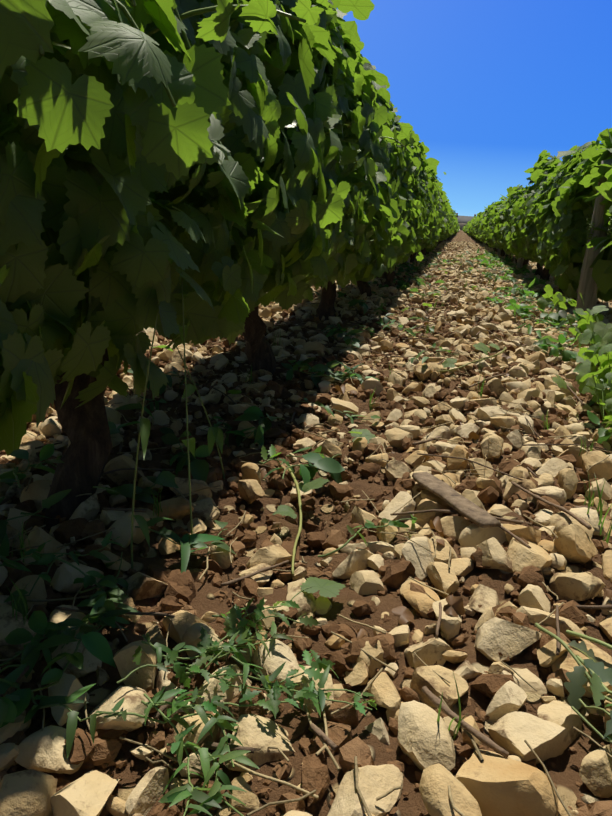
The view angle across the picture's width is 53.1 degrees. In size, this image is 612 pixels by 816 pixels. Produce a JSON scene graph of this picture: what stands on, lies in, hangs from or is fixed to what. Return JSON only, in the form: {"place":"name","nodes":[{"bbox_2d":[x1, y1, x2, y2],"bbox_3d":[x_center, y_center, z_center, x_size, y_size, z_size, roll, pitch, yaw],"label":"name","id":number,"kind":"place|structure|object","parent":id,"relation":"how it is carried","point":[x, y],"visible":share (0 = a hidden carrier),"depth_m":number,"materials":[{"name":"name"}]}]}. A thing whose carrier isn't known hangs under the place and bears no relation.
{"place":"outdoors","nodes":[
{"label":"outdoors","id":0,"kind":"place"},
{"bbox_2d":[0,230,611,815],"bbox_3d":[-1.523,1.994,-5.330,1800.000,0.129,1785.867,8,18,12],"label":"ground","id":1,"kind":"structure","parent":0,"point":[564,774],"depth_m":0.73,"materials":[{"name":"soil"}]},
{"bbox_2d":[0,248,611,815],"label":"weed","id":2,"kind":"object","parent":1,"relation":"on","point":[94,642],"depth_m":0.63,"materials":[{"name":"green plant"}]},
{"bbox_2d":[0,0,611,530],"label":"vine","id":3,"kind":"object","parent":1,"relation":"on","point":[122,180],"depth_m":0.91,"materials":[{"name":"green plant"}]},
{"bbox_2d":[39,0,530,255],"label":"vine leaves","id":4,"kind":"object","parent":3,"relation":"attached to","point":[154,29],"visible":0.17,"depth_m":0.74,"materials":[{"name":"green plant"}]},
{"bbox_2d":[312,188,611,245],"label":"grape bunches","id":5,"kind":"object","parent":3,"relation":"on","point":[589,227],"visible":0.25,"depth_m":3.41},
{"bbox_2d":[0,241,611,815],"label":"rocks","id":6,"kind":"object","parent":1,"relation":"on","point":[500,785],"visible":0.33,"depth_m":0.77,"materials":[{"name":"stone"}]},
{"bbox_2d":[412,472,500,527],"bbox_3d":[0.222,0.135,0.932,0.041,0.029,0.222,-1,18,-15],"label":"wood lath","id":7,"kind":"object","parent":6,"relation":"on","point":[450,496],"visible":0.98,"depth_m":0.91,"materials":[{"name":"brown wood"}]},
{"bbox_2d":[0,273,611,815],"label":"soil clods","id":8,"kind":"object","parent":1,"relation":"on","point":[102,747],"visible":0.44,"depth_m":0.82,"materials":[{"name":"brown soil"}]},
{"bbox_2d":[0,257,611,815],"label":"twigs","id":9,"kind":"object","parent":1,"relation":"on","point":[308,793],"visible":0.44,"depth_m":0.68,"materials":[{"name":"brown wood"}]},
{"bbox_2d":[55,254,611,639],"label":"dry leaf litter","id":10,"kind":"object","parent":1,"relation":"on","point":[454,607],"visible":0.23,"depth_m":0.95,"materials":[{"name":"brown plant"}]},
{"bbox_2d":[227,257,611,597],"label":"weeds","id":11,"kind":"object","parent":1,"relation":"on","point":[601,351],"visible":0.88,"depth_m":1.67,"materials":[{"name":"green plant"}]},
{"bbox_2d":[288,260,611,574],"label":"cut vine shoots","id":12,"kind":"object","parent":1,"relation":"on","point":[300,510],"visible":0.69,"depth_m":1.53,"materials":[{"name":"brown wood"}]},
{"bbox_2d":[517,257,523,267],"bbox_3d":[2.754,-2.130,7.792,0.111,0.901,0.160,-12,24,-43],"label":"vine trunk","id":13,"kind":"object","parent":1,"relation":"on","point":[520,260],"visible":0.04,"depth_m":7.82,"materials":[{"name":"brown wood"}]},
{"bbox_2d":[574,159,611,315],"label":"vine post","id":14,"kind":"object","parent":1,"relation":"on","point":[587,288],"visible":0.48,"depth_m":3.47,"materials":[{"name":"brown wood"}]},
{"bbox_2d":[459,223,466,229],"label":"farmhouse walls","id":15,"kind":"structure","parent":0,"point":[461,225],"depth_m":275.64,"materials":[{"name":"grey"}]},
{"bbox_2d":[456,215,473,223],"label":"farmhouse roof","id":16,"kind":"structure","parent":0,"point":[463,219],"depth_m":276.48,"materials":[{"name":"grey"}]},
{"bbox_2d":[337,0,611,215],"label":"sky","id":17,"kind":"structure","parent":0,"point":[487,86],"materials":[{"name":"blue"}]}
]}

